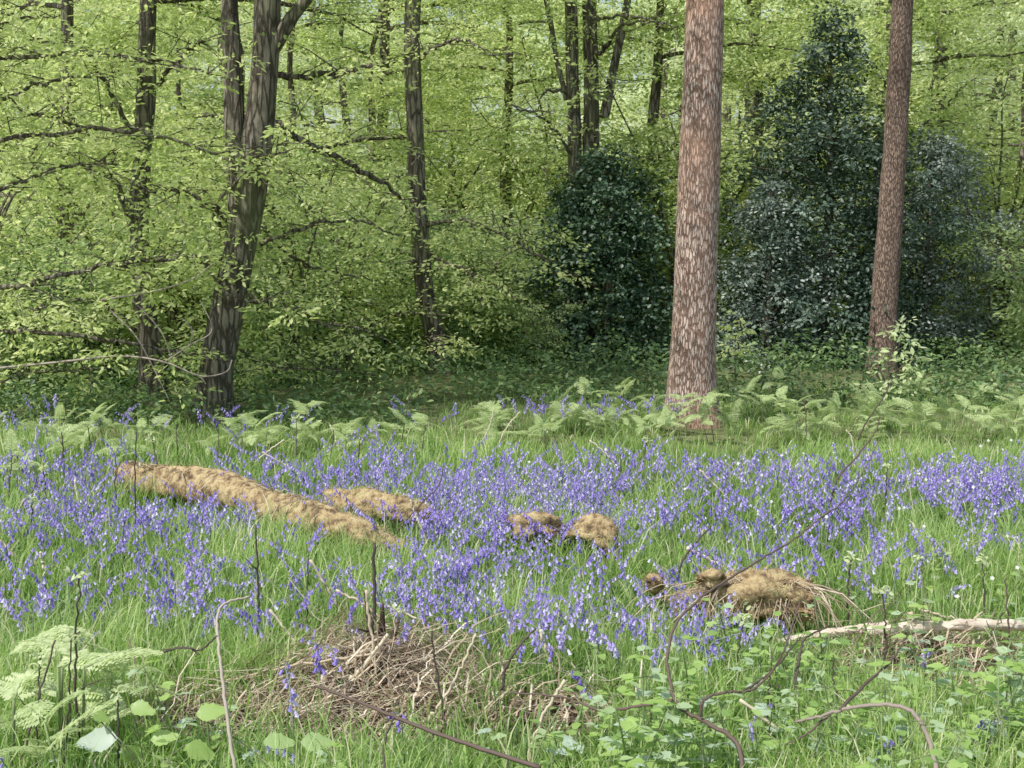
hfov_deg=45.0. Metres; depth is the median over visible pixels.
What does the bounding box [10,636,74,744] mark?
bracken fern
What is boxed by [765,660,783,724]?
dead stalk
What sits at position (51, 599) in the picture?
bluebell
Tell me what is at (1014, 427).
bracken fern
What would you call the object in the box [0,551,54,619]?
bluebell
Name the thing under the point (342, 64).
oak tree
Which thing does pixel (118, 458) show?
bracken fern
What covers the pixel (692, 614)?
bluebell
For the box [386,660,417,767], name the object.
bluebell
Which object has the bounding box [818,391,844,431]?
bracken fern
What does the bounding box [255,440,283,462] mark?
broken stick
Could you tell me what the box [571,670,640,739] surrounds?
bluebell
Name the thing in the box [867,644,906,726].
nettle plant
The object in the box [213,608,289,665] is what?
bluebell
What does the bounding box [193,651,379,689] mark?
broken stick
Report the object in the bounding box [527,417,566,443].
bracken fern
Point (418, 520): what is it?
broken stick
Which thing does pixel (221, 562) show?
bluebell
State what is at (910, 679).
bramble plant
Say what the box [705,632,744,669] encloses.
bluebell
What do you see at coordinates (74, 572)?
bluebell
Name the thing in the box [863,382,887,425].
bracken fern
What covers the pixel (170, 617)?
bluebell
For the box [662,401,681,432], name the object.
bracken fern
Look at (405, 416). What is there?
dead stalk
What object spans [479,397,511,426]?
bracken fern
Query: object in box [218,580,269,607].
bluebell
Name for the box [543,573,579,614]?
bluebell
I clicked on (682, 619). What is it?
bluebell
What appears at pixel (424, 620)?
bluebell
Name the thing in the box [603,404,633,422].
bracken fern
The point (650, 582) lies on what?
moss stub
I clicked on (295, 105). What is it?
hazel bush
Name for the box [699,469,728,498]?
broken stick
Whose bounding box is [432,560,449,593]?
bluebell
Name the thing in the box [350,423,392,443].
bracken fern
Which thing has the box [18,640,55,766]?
dead stalk
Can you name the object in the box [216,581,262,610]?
bluebell
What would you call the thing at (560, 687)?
broken stick
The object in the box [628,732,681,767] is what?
nettle plant
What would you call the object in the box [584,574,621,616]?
bluebell
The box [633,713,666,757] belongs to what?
nettle plant
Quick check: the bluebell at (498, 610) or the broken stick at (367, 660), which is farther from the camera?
the bluebell at (498, 610)
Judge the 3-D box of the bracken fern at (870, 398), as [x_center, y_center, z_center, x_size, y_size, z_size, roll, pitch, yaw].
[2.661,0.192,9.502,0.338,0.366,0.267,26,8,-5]
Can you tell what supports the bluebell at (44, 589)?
on the ground at (600, 436)
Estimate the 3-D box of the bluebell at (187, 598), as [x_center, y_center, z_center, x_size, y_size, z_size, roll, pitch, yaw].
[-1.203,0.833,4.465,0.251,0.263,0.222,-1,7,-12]
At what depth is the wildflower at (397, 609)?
4.45 m
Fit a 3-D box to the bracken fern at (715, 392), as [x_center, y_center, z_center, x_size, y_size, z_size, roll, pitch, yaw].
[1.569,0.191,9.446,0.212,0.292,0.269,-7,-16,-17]
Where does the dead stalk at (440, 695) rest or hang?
on the ground at (600, 436)
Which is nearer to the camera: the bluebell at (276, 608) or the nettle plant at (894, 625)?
the nettle plant at (894, 625)
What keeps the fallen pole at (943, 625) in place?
on the litter heap at (979, 653)
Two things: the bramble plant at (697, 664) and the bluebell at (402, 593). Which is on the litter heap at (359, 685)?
the bluebell at (402, 593)
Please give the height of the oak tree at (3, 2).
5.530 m
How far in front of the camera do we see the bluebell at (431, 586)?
4.75 m
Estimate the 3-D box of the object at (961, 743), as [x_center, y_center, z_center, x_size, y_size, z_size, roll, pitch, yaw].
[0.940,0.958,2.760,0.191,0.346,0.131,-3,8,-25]
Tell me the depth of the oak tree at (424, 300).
12.21 m
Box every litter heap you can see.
[81,639,329,767]
[195,577,557,760]
[436,648,643,740]
[784,578,1023,703]
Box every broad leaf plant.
[76,699,215,767]
[195,702,331,767]
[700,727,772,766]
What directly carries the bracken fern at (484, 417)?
on the ground at (600, 436)
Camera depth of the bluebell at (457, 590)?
4.53 m
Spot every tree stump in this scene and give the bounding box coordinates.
[506,503,562,547]
[561,507,624,562]
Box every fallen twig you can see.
[19,478,36,508]
[163,646,199,654]
[315,685,540,767]
[395,466,457,534]
[500,627,536,689]
[678,527,709,578]
[745,625,829,690]
[829,380,891,504]
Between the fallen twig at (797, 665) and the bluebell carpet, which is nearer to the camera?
the fallen twig at (797, 665)
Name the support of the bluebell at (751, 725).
on the ground at (600, 436)
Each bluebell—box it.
[0,545,42,619]
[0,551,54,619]
[0,578,45,654]
[0,598,58,627]
[0,598,77,638]
[0,758,7,767]
[1,582,49,655]
[1,598,27,668]
[4,580,72,634]
[8,548,73,623]
[17,576,71,626]
[23,593,82,628]
[27,570,92,624]
[31,588,97,625]
[31,596,52,624]
[47,575,85,627]
[50,568,138,631]
[53,571,104,621]
[54,581,112,617]
[65,550,99,622]
[80,548,104,612]
[91,591,131,642]
[115,544,186,597]
[118,614,166,643]
[120,570,145,626]
[126,591,158,629]
[129,609,184,647]
[132,588,216,657]
[135,546,179,623]
[135,568,152,617]
[136,551,175,595]
[137,583,170,627]
[139,555,155,594]
[141,538,208,595]
[141,556,222,619]
[142,561,211,607]
[143,583,177,620]
[145,593,172,626]
[148,597,180,632]
[150,559,180,588]
[153,551,233,592]
[154,572,218,598]
[157,586,211,631]
[160,546,212,590]
[160,594,192,626]
[161,576,230,620]
[163,612,216,664]
[164,574,199,640]
[171,556,236,612]
[174,580,220,627]
[178,563,209,629]
[181,590,207,636]
[185,568,247,623]
[186,590,249,642]
[188,582,217,635]
[188,607,238,655]
[193,548,271,595]
[195,559,233,607]
[205,597,231,631]
[212,549,269,598]
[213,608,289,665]
[214,560,231,603]
[215,577,254,611]
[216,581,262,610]
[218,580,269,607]
[218,604,253,640]
[223,556,256,599]
[223,593,299,640]
[225,579,268,632]
[239,608,318,660]
[242,566,265,591]
[250,600,283,667]
[251,578,272,629]
[259,611,272,642]
[261,588,342,644]
[265,558,321,604]
[266,746,294,767]
[270,583,307,622]
[272,715,345,766]
[282,652,350,710]
[288,568,327,631]
[293,621,316,645]
[295,600,335,648]
[297,561,310,606]
[301,588,365,636]
[302,598,363,648]
[304,572,352,639]
[307,565,353,623]
[310,557,341,629]
[317,655,373,710]
[330,564,363,587]
[338,563,360,614]
[341,578,383,601]
[345,627,363,645]
[348,581,364,628]
[349,573,404,617]
[353,593,411,628]
[357,586,394,615]
[358,586,417,632]
[360,558,397,593]
[361,580,403,629]
[361,607,438,676]
[370,567,434,617]
[376,601,430,656]
[380,567,402,594]
[381,576,464,645]
[383,549,430,607]
[383,559,440,601]
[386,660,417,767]
[387,593,450,641]
[390,565,439,591]
[392,586,456,635]
[394,572,446,606]
[397,579,422,605]
[400,606,442,654]
[404,557,419,578]
[409,564,430,582]
[410,558,468,612]
[411,584,469,641]
[417,556,478,597]
[417,578,488,649]
[417,588,429,648]
[417,588,436,630]
[420,581,473,637]
[420,586,490,651]
[421,597,483,676]
[423,616,467,647]
[427,579,449,618]
[431,549,444,580]
[431,557,486,591]
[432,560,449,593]
[433,547,511,607]
[435,597,479,655]
[436,552,503,606]
[436,594,497,630]
[438,551,471,612]
[444,566,478,603]
[446,581,501,620]
[449,571,476,597]
[451,576,480,634]
[452,596,497,659]
[454,555,489,596]
[456,569,467,612]
[457,625,517,683]
[461,588,474,604]
[461,619,531,679]
[464,596,525,645]
[465,587,510,668]
[465,596,496,638]
[466,548,481,565]
[467,605,489,662]
[470,579,504,624]
[471,612,522,650]
[475,570,488,586]
[477,596,537,647]
[479,590,516,647]
[485,554,522,599]
[485,600,506,646]
[486,612,557,645]
[487,599,526,656]
[488,564,510,593]
[492,548,515,598]
[492,572,511,607]
[493,569,502,603]
[496,594,569,664]
[499,562,560,646]
[499,595,566,681]
[506,645,554,684]
[509,622,554,670]
[515,609,562,660]
[515,615,588,686]
[517,573,557,661]
[520,616,573,675]
[521,627,553,683]
[522,580,534,609]
[522,616,609,692]
[522,618,567,648]
[525,587,543,615]
[525,602,539,627]
[525,640,585,693]
[526,571,532,616]
[529,634,586,685]
[533,586,544,604]
[538,592,578,687]
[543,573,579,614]
[543,608,599,659]
[547,593,591,628]
[549,556,558,611]
[556,607,582,653]
[560,590,593,613]
[561,585,579,630]
[562,612,627,640]
[563,605,611,657]
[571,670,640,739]
[572,591,613,629]
[573,582,589,645]
[581,626,628,674]
[583,597,594,623]
[583,609,623,679]
[583,618,651,689]
[583,638,647,672]
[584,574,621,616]
[586,564,606,609]
[589,634,636,695]
[594,563,635,626]
[596,596,637,653]
[598,549,647,608]
[604,614,651,674]
[605,596,619,643]
[610,637,665,698]
[611,613,697,670]
[613,636,699,682]
[614,575,679,634]
[616,567,677,613]
[617,613,643,630]
[619,607,658,652]
[621,617,686,683]
[622,574,655,637]
[622,596,665,621]
[629,615,663,659]
[631,590,666,634]
[644,613,663,646]
[647,596,666,646]
[648,558,670,617]
[652,576,698,652]
[652,591,700,647]
[655,635,731,706]
[657,593,684,668]
[658,602,706,662]
[661,634,733,675]
[669,597,704,627]
[670,567,685,588]
[672,595,697,627]
[673,595,741,660]
[676,620,750,676]
[677,591,735,661]
[678,622,701,676]
[680,625,693,644]
[682,614,729,668]
[688,628,759,676]
[688,632,743,695]
[694,550,717,568]
[704,608,726,632]
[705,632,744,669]
[708,610,740,670]
[710,646,752,669]
[714,554,732,571]
[719,604,777,660]
[722,558,745,569]
[733,616,777,674]
[740,634,773,654]
[746,703,771,748]
[750,610,815,663]
[757,550,781,569]
[791,739,893,763]
[806,538,861,612]
[807,548,819,602]
[823,728,910,763]
[826,546,881,606]
[831,554,870,607]
[838,576,890,622]
[842,568,908,612]
[857,588,897,616]
[864,548,909,618]
[887,556,931,609]
[887,641,947,701]
[901,562,925,619]
[945,584,970,614]
[971,715,1007,748]
[978,716,1000,750]
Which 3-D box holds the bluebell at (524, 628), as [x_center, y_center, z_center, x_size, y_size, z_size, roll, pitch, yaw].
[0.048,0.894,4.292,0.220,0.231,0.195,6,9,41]
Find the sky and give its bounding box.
[5,0,1023,238]
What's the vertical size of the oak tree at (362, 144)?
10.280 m
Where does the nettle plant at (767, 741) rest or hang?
on the ground at (600, 436)
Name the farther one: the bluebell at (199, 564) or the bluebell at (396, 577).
the bluebell at (396, 577)
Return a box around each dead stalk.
[8,455,14,500]
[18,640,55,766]
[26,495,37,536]
[27,650,49,766]
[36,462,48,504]
[59,432,71,493]
[60,629,80,767]
[63,566,102,759]
[87,425,92,458]
[107,680,127,767]
[113,455,119,530]
[122,520,126,567]
[134,432,138,539]
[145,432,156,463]
[176,426,178,465]
[245,526,260,632]
[291,414,302,461]
[306,556,308,647]
[357,543,376,657]
[358,436,362,475]
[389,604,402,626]
[400,392,410,456]
[428,632,447,734]
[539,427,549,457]
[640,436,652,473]
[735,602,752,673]
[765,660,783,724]
[803,398,806,445]
[831,655,837,722]
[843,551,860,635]
[868,579,894,683]
[882,461,894,514]
[912,555,925,574]
[947,474,959,500]
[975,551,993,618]
[1004,578,1009,657]
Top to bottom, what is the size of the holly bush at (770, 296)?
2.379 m
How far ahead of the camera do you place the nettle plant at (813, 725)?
3.12 m
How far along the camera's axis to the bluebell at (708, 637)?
4.07 m
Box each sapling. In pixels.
[716,308,756,387]
[852,315,931,409]
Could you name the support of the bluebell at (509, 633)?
on the meadow grass at (234, 641)
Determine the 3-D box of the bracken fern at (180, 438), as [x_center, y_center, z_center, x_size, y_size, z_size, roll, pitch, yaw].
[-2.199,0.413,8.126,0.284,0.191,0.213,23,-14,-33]
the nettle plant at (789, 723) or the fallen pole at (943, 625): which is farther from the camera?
the fallen pole at (943, 625)
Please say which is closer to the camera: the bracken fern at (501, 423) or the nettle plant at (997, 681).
the nettle plant at (997, 681)
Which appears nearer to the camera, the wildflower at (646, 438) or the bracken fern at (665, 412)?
the wildflower at (646, 438)
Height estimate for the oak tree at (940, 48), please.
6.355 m
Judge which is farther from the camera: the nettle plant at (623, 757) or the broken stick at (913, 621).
the broken stick at (913, 621)
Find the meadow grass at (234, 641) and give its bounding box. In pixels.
[0,375,1023,767]
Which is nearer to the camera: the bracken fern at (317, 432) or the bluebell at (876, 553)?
the bluebell at (876, 553)
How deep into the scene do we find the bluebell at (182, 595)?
4.52 m
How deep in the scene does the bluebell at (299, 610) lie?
4.29 m
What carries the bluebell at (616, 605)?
on the ground at (600, 436)
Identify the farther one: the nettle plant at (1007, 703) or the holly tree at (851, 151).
the holly tree at (851, 151)
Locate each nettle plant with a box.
[152,717,194,767]
[177,689,236,767]
[515,703,570,767]
[551,642,607,763]
[585,736,632,767]
[613,733,647,760]
[624,668,664,745]
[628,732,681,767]
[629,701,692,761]
[632,694,670,752]
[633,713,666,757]
[648,734,688,767]
[698,700,732,767]
[701,598,749,672]
[730,665,776,735]
[736,710,776,767]
[738,673,772,722]
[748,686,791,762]
[750,634,803,712]
[761,703,796,761]
[764,611,826,702]
[770,650,808,735]
[790,688,855,767]
[801,596,841,701]
[805,658,854,758]
[832,640,863,705]
[841,722,873,760]
[844,695,890,738]
[844,696,880,726]
[846,591,895,675]
[852,659,882,688]
[866,599,915,659]
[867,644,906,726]
[867,757,877,767]
[876,718,943,767]
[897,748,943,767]
[917,698,950,747]
[922,531,958,586]
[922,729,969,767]
[925,656,971,695]
[945,729,971,767]
[972,659,1023,767]
[974,602,1015,664]
[974,671,1011,734]
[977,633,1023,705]
[977,672,1023,758]
[977,702,1023,767]
[988,652,1023,676]
[991,554,1023,618]
[999,640,1023,679]
[1001,722,1023,761]
[1017,751,1023,758]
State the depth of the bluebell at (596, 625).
4.17 m
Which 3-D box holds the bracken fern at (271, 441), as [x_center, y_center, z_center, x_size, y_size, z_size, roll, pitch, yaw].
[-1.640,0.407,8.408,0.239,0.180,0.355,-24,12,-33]
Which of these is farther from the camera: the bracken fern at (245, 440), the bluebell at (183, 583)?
the bracken fern at (245, 440)
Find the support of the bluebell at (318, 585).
on the ground at (600, 436)
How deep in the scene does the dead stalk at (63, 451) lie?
6.89 m
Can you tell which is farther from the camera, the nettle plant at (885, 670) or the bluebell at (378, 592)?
the bluebell at (378, 592)
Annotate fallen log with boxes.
[114,459,415,552]
[318,483,443,526]
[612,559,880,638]
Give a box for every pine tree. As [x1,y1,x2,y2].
[661,0,724,429]
[862,0,913,377]
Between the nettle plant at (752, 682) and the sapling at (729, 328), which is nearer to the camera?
the nettle plant at (752, 682)
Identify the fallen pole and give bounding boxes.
[778,620,888,643]
[865,618,1023,635]
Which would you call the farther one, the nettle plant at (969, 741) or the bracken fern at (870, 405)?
the bracken fern at (870, 405)
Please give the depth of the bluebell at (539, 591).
4.63 m
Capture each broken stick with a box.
[0,540,24,567]
[39,551,44,576]
[74,480,79,511]
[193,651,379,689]
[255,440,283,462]
[269,609,298,646]
[309,559,340,611]
[336,589,391,631]
[347,633,388,681]
[364,590,377,680]
[377,602,460,633]
[410,499,426,542]
[428,633,476,721]
[480,408,493,443]
[497,412,519,449]
[499,647,504,711]
[527,679,565,760]
[539,629,554,670]
[589,440,619,474]
[686,546,725,571]
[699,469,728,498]
[739,699,787,736]
[846,430,855,469]
[908,611,928,652]
[919,609,956,618]
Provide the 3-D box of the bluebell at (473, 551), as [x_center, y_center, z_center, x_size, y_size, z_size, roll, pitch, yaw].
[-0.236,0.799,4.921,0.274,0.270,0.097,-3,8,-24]
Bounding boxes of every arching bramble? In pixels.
[162,596,249,767]
[510,440,879,767]
[785,634,938,767]
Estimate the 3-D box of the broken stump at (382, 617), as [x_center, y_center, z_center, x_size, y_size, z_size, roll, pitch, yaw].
[-0.444,0.836,4.212,0.133,0.284,0.047,0,7,0]
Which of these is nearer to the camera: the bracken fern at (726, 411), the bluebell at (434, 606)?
the bluebell at (434, 606)
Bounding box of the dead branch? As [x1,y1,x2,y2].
[0,262,231,401]
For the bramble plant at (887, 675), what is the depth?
3.17 m
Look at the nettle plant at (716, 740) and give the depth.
3.12 m
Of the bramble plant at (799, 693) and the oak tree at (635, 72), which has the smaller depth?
the bramble plant at (799, 693)
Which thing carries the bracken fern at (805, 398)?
on the ground at (600, 436)
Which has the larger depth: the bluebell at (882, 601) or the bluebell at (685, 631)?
the bluebell at (882, 601)
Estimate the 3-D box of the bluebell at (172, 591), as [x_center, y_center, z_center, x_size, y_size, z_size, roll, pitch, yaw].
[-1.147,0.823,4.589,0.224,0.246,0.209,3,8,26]
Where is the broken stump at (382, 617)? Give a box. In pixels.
[363,590,400,659]
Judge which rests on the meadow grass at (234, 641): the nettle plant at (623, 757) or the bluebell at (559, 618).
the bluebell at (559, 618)
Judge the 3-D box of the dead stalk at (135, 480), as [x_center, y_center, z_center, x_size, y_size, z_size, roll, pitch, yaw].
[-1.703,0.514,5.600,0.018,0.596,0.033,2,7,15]
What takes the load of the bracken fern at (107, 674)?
on the ground at (600, 436)
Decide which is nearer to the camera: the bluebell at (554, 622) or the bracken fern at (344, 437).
the bluebell at (554, 622)
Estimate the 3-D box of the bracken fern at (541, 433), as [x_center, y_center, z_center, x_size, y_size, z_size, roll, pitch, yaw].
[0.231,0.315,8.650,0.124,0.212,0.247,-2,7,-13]
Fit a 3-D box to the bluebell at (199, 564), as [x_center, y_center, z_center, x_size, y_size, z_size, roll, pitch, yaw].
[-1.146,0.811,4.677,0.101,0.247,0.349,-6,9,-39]
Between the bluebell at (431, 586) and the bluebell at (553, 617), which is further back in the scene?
the bluebell at (431, 586)
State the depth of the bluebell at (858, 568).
4.96 m
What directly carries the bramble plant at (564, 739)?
on the ground at (600, 436)
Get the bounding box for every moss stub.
[637,566,669,600]
[691,563,731,588]
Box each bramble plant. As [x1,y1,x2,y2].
[50,742,80,762]
[114,741,146,764]
[126,657,205,758]
[195,705,241,767]
[234,739,290,767]
[314,741,346,767]
[455,728,506,767]
[535,728,578,767]
[578,689,618,759]
[589,685,650,767]
[596,724,634,766]
[614,645,667,755]
[617,699,684,767]
[643,703,685,767]
[645,676,701,753]
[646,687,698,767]
[662,635,717,728]
[672,722,720,767]
[678,723,725,767]
[686,708,731,761]
[699,694,754,767]
[707,736,739,767]
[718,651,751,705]
[740,622,781,708]
[754,697,805,758]
[758,638,818,701]
[773,712,815,754]
[775,702,810,741]
[778,683,826,766]
[784,686,812,700]
[788,636,851,694]
[813,684,849,757]
[821,665,849,693]
[830,715,878,767]
[832,714,868,765]
[855,764,874,767]
[857,707,906,762]
[859,660,914,765]
[874,740,903,767]
[874,745,909,767]
[880,674,919,708]
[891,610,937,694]
[894,638,925,701]
[896,692,933,757]
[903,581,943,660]
[917,668,954,720]
[926,724,981,767]
[927,635,975,731]
[927,732,974,767]
[928,670,967,697]
[937,644,1009,745]
[938,690,988,758]
[975,646,1023,752]
[984,655,1023,753]
[986,653,1013,708]
[995,666,1023,756]
[1008,682,1023,731]
[1013,617,1023,662]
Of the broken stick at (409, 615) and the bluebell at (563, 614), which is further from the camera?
the broken stick at (409, 615)
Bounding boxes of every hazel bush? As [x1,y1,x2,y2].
[0,48,175,354]
[0,59,245,366]
[0,79,135,390]
[0,172,227,396]
[0,193,175,397]
[0,206,169,385]
[62,113,299,388]
[111,216,310,385]
[131,70,386,369]
[165,90,435,382]
[167,85,448,354]
[168,144,393,399]
[197,146,494,368]
[279,75,558,352]
[293,158,567,368]
[358,98,636,346]
[363,263,491,369]
[394,201,601,361]
[440,27,679,326]
[475,104,759,343]
[489,288,599,372]
[550,55,799,359]
[622,50,877,341]
[721,20,977,334]
[850,74,1023,344]
[900,58,1023,359]
[925,205,1023,372]
[949,73,1023,347]
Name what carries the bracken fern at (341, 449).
on the ground at (600, 436)
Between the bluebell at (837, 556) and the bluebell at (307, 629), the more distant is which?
the bluebell at (837, 556)
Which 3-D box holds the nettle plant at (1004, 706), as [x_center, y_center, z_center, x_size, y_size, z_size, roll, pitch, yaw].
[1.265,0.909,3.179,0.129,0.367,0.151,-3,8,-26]
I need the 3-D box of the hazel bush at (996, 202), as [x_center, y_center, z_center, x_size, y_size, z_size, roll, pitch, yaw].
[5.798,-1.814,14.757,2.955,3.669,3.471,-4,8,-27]
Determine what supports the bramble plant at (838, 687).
on the ground at (600, 436)
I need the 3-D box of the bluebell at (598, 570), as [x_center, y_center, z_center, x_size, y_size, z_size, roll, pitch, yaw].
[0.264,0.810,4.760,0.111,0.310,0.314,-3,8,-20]
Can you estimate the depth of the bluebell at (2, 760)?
3.06 m
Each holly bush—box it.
[716,168,853,373]
[837,109,1023,365]
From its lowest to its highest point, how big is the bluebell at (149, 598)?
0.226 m
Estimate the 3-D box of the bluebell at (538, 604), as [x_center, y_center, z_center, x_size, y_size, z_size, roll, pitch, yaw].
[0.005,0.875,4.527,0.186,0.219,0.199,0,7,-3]
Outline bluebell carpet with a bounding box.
[0,394,1023,651]
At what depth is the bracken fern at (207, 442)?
8.07 m
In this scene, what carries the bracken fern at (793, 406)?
on the ground at (600, 436)
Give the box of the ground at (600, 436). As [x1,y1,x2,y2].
[0,240,1023,767]
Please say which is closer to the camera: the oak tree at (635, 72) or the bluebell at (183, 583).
the bluebell at (183, 583)
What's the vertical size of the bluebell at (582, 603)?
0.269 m
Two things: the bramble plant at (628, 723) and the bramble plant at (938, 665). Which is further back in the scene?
the bramble plant at (938, 665)
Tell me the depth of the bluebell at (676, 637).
4.05 m
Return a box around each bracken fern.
[0,429,39,466]
[0,450,40,485]
[0,668,75,753]
[0,669,56,766]
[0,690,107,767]
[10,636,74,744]
[13,421,51,433]
[15,736,75,766]
[18,422,75,453]
[34,624,93,719]
[35,421,92,451]
[37,418,62,444]
[39,402,65,441]
[46,431,83,467]
[47,407,77,432]
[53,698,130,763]
[56,649,128,753]
[61,405,117,447]
[65,685,125,755]
[75,402,115,437]
[76,427,94,448]
[80,642,178,721]
[82,647,162,757]
[86,460,109,488]
[95,428,166,457]
[100,416,124,438]
[104,450,141,462]
[122,418,161,444]
[126,412,177,444]
[165,427,198,448]
[195,434,230,457]
[214,410,267,445]
[221,427,255,464]
[226,421,254,448]
[231,427,270,444]
[237,412,289,460]
[240,420,254,437]
[252,420,284,463]
[256,429,287,447]
[263,445,285,458]
[284,428,310,457]
[288,418,326,454]
[290,418,321,451]
[292,400,325,448]
[298,424,329,452]
[306,435,321,445]
[310,417,364,450]
[319,440,348,452]
[326,441,352,454]
[334,430,360,447]
[334,434,367,453]
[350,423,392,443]
[358,419,386,451]
[376,422,436,445]
[388,407,427,464]
[388,437,446,454]
[458,405,508,425]
[462,419,501,439]
[468,421,506,435]
[470,404,515,439]
[473,405,520,442]
[478,408,513,426]
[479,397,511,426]
[498,375,518,400]
[510,425,540,442]
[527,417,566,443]
[533,413,552,447]
[534,414,552,438]
[549,385,573,415]
[549,401,580,427]
[552,404,590,438]
[565,402,597,432]
[574,377,609,425]
[577,414,613,442]
[579,411,601,431]
[583,409,613,441]
[586,403,618,443]
[600,377,635,421]
[602,394,653,410]
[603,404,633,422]
[609,409,639,426]
[627,400,657,414]
[630,415,660,436]
[632,414,656,444]
[637,389,665,405]
[638,396,671,429]
[652,410,696,435]
[657,406,685,444]
[657,412,679,437]
[661,406,692,443]
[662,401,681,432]
[665,393,701,431]
[677,392,731,441]
[684,401,712,443]
[708,404,734,445]
[711,402,742,434]
[712,388,720,400]
[717,409,740,423]
[726,375,761,417]
[739,391,776,427]
[757,386,787,425]
[760,416,802,447]
[762,366,794,392]
[771,405,792,424]
[773,398,803,426]
[775,414,817,439]
[778,395,824,445]
[779,421,822,435]
[790,380,830,411]
[791,413,840,436]
[798,400,830,436]
[804,407,838,441]
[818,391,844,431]
[836,405,881,438]
[846,381,886,431]
[846,430,886,443]
[849,394,899,429]
[853,401,889,437]
[853,423,885,438]
[856,415,884,441]
[858,398,909,423]
[859,402,906,427]
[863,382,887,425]
[884,414,916,442]
[893,379,912,398]
[893,398,940,439]
[898,370,936,398]
[899,405,911,418]
[902,401,940,435]
[905,396,929,404]
[911,415,936,430]
[924,396,974,442]
[925,418,964,443]
[948,394,993,441]
[966,383,1000,404]
[967,416,1004,436]
[974,405,1004,433]
[983,396,1023,427]
[995,394,1023,431]
[999,413,1023,445]
[1003,429,1023,445]
[1012,388,1022,410]
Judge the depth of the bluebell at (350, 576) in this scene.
4.83 m
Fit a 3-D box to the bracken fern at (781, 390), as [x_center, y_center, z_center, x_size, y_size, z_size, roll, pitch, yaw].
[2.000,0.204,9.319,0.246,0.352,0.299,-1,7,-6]
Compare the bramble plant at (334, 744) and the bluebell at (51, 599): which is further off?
the bluebell at (51, 599)
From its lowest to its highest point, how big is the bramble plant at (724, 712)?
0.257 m
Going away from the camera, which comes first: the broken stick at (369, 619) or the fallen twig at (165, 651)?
the fallen twig at (165, 651)
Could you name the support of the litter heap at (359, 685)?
on the ground at (600, 436)
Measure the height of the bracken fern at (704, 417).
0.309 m
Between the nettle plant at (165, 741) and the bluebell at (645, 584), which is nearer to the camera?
the nettle plant at (165, 741)
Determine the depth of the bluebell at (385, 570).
4.82 m
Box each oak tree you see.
[0,0,102,359]
[0,0,158,326]
[0,0,181,281]
[0,0,249,280]
[0,0,372,418]
[0,0,439,404]
[0,1,161,277]
[0,1,222,302]
[0,3,159,322]
[0,3,204,279]
[1,0,537,357]
[4,0,166,254]
[4,60,105,173]
[4,101,34,172]
[29,1,298,314]
[44,13,224,286]
[66,0,649,425]
[88,0,433,308]
[95,4,353,181]
[160,1,439,247]
[160,7,337,200]
[185,0,462,280]
[208,0,547,339]
[213,0,580,334]
[238,1,399,221]
[259,0,615,380]
[307,7,533,253]
[327,0,583,298]
[330,0,683,336]
[352,0,564,196]
[361,70,501,231]
[374,9,565,308]
[447,0,876,346]
[457,0,685,357]
[471,0,638,239]
[471,0,727,309]
[478,26,629,226]
[526,0,906,268]
[530,0,996,314]
[533,0,1003,346]
[582,0,790,241]
[600,54,679,217]
[621,0,846,288]
[642,1,836,225]
[673,0,1022,243]
[722,0,962,303]
[732,0,1023,256]
[733,0,866,147]
[780,0,914,259]
[806,0,1022,292]
[851,0,1023,343]
[856,0,1023,341]
[857,0,1023,310]
[858,2,1023,287]
[908,172,1023,312]
[920,6,1023,168]
[923,0,1023,300]
[951,22,1023,254]
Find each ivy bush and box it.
[512,135,675,375]
[516,184,618,362]
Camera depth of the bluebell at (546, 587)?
4.49 m
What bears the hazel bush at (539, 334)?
on the ground at (600, 436)
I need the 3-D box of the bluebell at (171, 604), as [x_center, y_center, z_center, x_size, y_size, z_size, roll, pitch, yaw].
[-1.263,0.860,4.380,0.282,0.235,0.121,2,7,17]
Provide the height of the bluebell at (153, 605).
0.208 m
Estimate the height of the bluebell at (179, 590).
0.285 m
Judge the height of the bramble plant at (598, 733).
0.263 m
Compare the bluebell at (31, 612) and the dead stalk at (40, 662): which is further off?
the bluebell at (31, 612)
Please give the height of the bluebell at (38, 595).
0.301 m
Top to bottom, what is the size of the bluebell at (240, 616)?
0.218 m
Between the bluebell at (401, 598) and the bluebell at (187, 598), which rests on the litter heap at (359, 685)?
the bluebell at (401, 598)
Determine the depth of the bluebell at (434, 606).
4.48 m
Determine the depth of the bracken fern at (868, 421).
8.83 m
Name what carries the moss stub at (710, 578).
on the tussock at (763, 593)
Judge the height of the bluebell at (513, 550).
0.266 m
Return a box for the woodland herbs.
[0,286,1023,435]
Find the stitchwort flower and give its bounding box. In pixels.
[988,576,993,614]
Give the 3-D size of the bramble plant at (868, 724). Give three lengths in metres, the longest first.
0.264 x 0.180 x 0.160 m
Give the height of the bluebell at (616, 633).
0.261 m
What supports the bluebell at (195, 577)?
on the ground at (600, 436)
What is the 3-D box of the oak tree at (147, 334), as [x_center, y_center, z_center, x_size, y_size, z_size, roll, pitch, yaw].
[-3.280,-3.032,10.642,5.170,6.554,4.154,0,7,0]
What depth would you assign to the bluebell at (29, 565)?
4.72 m
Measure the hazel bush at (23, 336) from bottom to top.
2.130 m
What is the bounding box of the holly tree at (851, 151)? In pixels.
[666,0,982,370]
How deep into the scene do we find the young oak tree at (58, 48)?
9.01 m
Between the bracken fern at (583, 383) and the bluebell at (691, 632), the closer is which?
the bluebell at (691, 632)
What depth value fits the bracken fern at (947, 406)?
9.25 m
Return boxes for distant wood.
[3,0,1023,269]

